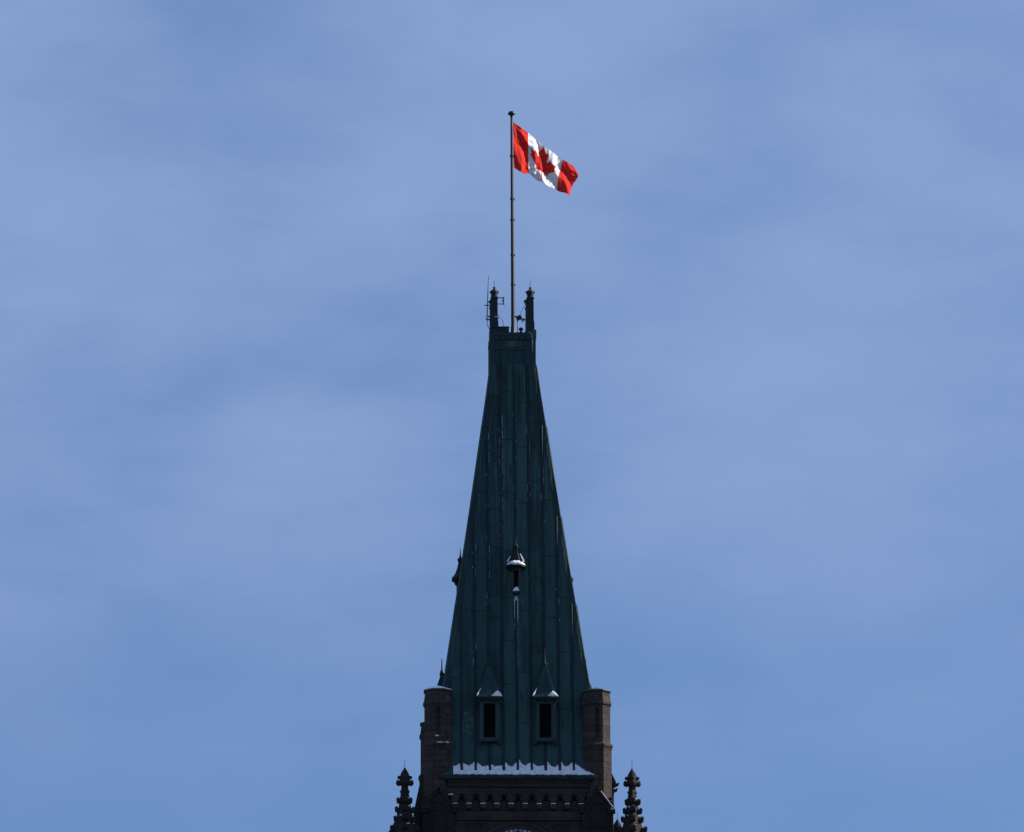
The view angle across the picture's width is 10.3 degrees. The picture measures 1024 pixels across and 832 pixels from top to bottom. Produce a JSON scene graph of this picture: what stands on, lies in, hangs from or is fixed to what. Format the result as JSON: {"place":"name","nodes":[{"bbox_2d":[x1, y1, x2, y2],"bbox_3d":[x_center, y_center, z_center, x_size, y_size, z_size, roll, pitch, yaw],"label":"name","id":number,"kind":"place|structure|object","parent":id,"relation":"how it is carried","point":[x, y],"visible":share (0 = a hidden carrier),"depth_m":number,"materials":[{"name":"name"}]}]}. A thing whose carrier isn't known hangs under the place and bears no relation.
{"place":"outdoors","nodes":[
{"label":"outdoors","id":0,"kind":"place"},
{"bbox_2d":[0,0,1023,831],"label":"sky","id":1,"kind":"structure","parent":0,"point":[249,249],"materials":[{"name":"blue"}]},
{"label":"ground","id":2,"kind":"structure","parent":0,"visible":0},
{"bbox_2d":[389,287,647,831],"bbox_3d":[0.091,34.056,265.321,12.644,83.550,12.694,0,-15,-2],"label":"clock tower","id":3,"kind":"structure","parent":2,"relation":"on","point":[517,721],"depth_m":267.71,"materials":[{"name":"metal"}]},
{"bbox_2d":[424,686,451,689],"bbox_3d":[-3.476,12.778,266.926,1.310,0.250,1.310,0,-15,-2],"label":"snow cover","id":4,"kind":"object","parent":3,"relation":"on","point":[438,687],"visible":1,"depth_m":266.45,"materials":[{"name":"white snow"}]},
{"bbox_2d":[484,275,490,329],"bbox_3d":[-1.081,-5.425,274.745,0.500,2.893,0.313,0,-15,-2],"label":"whip antenna","id":5,"kind":"object","parent":3,"relation":"attached to","point":[487,305],"visible":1,"depth_m":274.78,"materials":[{"name":"black paint"}]},
{"bbox_2d":[491,690,501,695],"bbox_3d":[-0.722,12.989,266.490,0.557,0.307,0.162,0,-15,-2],"label":"snow patch","id":6,"kind":"object","parent":3,"relation":"on","point":[497,693],"visible":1,"depth_m":266.42,"materials":[{"name":"white snow"}]},
{"bbox_2d":[508,111,514,331],"bbox_3d":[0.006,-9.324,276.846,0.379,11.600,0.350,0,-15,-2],"label":"flagpole","id":7,"kind":"object","parent":3,"relation":"on","point":[511,114],"visible":1,"depth_m":276.70,"materials":[{"name":"grey metal"}]},
{"bbox_2d":[513,122,578,195],"bbox_3d":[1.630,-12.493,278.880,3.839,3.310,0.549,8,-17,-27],"label":"flag","id":8,"kind":"object","parent":7,"relation":"attached to","point":[536,159],"visible":1,"depth_m":278.78,"materials":[{"name":"red fabric"}]},
{"bbox_2d":[507,554,524,564],"bbox_3d":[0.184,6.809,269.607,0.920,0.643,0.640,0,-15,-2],"label":"snow cover","id":9,"kind":"object","parent":3,"relation":"on","point":[515,562],"visible":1,"depth_m":269.38,"materials":[{"name":"white snow"}]},
{"bbox_2d":[473,404,559,672],"bbox_3d":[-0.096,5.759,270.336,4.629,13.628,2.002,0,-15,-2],"label":"frost","id":10,"kind":"object","parent":3,"relation":"on","point":[515,599],"visible":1,"depth_m":270.97},
{"bbox_2d":[453,760,593,774],"bbox_3d":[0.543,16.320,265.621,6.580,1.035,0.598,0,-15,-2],"label":"eave snow","id":11,"kind":"structure","parent":3,"relation":"on","point":[522,770],"depth_m":265.47,"materials":[{"name":"white snow"}]},
{"bbox_2d":[548,691,557,695],"bbox_3d":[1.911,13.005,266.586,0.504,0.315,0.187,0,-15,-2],"label":"snow patch","id":12,"kind":"object","parent":3,"relation":"on","point":[552,693],"visible":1,"depth_m":266.49,"materials":[{"name":"white snow"}]},
{"bbox_3d":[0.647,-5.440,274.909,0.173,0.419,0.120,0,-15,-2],"label":"wall bracket","id":13,"kind":"object","parent":3,"relation":"attached to","visible":0},
{"bbox_2d":[516,303,526,321],"bbox_3d":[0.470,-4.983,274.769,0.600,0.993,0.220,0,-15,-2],"label":"floodlight","id":14,"kind":"object","parent":13,"relation":"attached to","point":[518,317],"visible":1,"depth_m":274.64,"materials":[{"name":"black paint"}]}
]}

